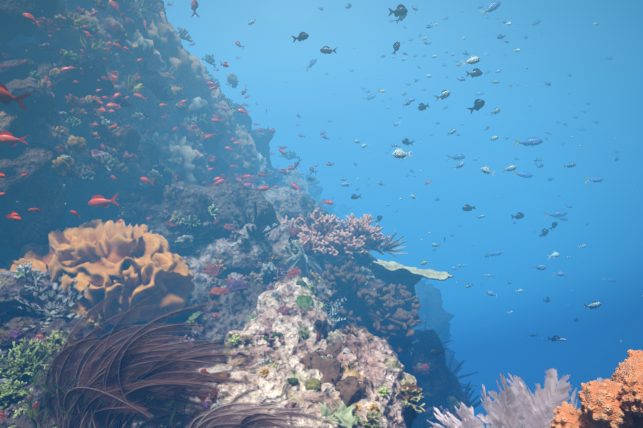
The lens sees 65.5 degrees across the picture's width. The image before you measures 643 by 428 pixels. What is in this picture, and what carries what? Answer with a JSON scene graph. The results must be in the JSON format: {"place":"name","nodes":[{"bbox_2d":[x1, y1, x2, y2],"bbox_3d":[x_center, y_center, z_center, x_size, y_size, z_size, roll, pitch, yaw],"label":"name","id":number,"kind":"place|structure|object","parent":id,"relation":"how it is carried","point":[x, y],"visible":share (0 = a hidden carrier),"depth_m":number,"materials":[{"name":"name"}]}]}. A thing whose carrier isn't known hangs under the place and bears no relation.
{"place":"outdoors","nodes":[
{"label":"outdoors","id":0,"kind":"place"},
{"bbox_2d":[0,0,395,261],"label":"reef wall","id":1,"kind":"structure","parent":0,"point":[40,184],"depth_m":1.96,"materials":[{"name":"grey stone"}]},
{"bbox_2d":[31,0,311,198],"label":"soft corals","id":2,"kind":"object","parent":1,"relation":"on","point":[190,74],"depth_m":2.94,"materials":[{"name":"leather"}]},
{"bbox_2d":[27,0,326,207],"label":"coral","id":3,"kind":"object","parent":1,"relation":"on","point":[64,161],"depth_m":2.23},
{"bbox_2d":[0,0,431,222],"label":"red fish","id":4,"kind":"object","parent":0,"point":[7,137],"visible":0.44,"depth_m":2.29},
{"bbox_2d":[0,175,469,427],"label":"reef rock","id":5,"kind":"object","parent":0,"point":[376,363],"depth_m":1.83,"materials":[{"name":"beige stone"}]},
{"bbox_2d":[0,219,194,324],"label":"leather coral","id":6,"kind":"object","parent":5,"relation":"on","point":[101,258],"visible":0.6,"depth_m":1.69},
{"bbox_2d":[21,289,334,427],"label":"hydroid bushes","id":7,"kind":"object","parent":5,"relation":"on","point":[127,384],"visible":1,"depth_m":0.97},
{"bbox_2d":[10,201,407,330],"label":"feather stars","id":8,"kind":"object","parent":5,"relation":"on","point":[56,303],"visible":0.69,"depth_m":1.89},
{"bbox_2d":[0,207,421,410],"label":"hard corals","id":9,"kind":"object","parent":5,"relation":"on","point":[380,311],"visible":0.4,"depth_m":2.53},
{"bbox_2d":[0,204,458,427],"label":"corals","id":10,"kind":"object","parent":5,"relation":"on","point":[429,364],"visible":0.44,"depth_m":1.84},
{"bbox_2d":[53,0,488,420],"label":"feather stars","id":11,"kind":"object","parent":5,"relation":"on","point":[95,47],"depth_m":2.58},
{"bbox_2d":[299,342,365,407],"bbox_3d":[0.024,0.408,1.277,0.167,0.100,0.260,0,8,-1],"label":"sea sponge","id":12,"kind":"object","parent":5,"relation":"on","point":[350,389],"visible":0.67,"depth_m":1.23},
{"bbox_2d":[315,400,357,427],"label":"leafy coral","id":13,"kind":"object","parent":5,"relation":"on","point":[344,416],"visible":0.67,"depth_m":1.10},
{"bbox_2d":[368,259,453,296],"bbox_3d":[0.523,0.370,2.998,0.524,0.259,0.605,0,8,-1],"label":"table coral","id":14,"kind":"object","parent":5,"relation":"on","point":[402,278],"visible":0.85,"depth_m":2.92},
{"bbox_2d":[373,264,438,279],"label":"table coral branchlets","id":15,"kind":"object","parent":14,"relation":"on","point":[399,271],"visible":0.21,"depth_m":2.86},
{"bbox_2d":[427,368,603,427],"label":"soft coral","id":16,"kind":"object","parent":5,"relation":"on","point":[535,410],"visible":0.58,"depth_m":0.82},
{"bbox_2d":[16,10,624,423],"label":"marine snow","id":17,"kind":"structure","parent":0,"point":[338,120],"depth_m":1.16,"materials":[{"name":"white"}]},
{"bbox_2d":[62,1,615,282],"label":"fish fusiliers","id":18,"kind":"object","parent":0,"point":[492,6],"visible":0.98,"depth_m":4.89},
{"bbox_2d":[109,3,619,356],"bbox_3d":[2.055,-1.052,10.837,8.255,4.876,18.122,3,9,20],"label":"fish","id":19,"kind":"object","parent":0,"point":[401,11],"visible":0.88,"depth_m":3.04},
{"bbox_2d":[135,0,642,427],"label":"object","id":20,"kind":"structure","parent":0,"point":[483,333],"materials":[{"name":"blue liquid"}]},
{"bbox_2d":[248,4,600,340],"bbox_3d":[3.394,-1.611,11.567,5.236,7.384,21.344,3,9,22],"label":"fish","id":21,"kind":"object","parent":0,"point":[398,152],"visible":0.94,"depth_m":4.38},
{"bbox_2d":[549,350,642,427],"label":"orange coral","id":22,"kind":"object","parent":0,"point":[615,400],"visible":1,"depth_m":0.49}
]}

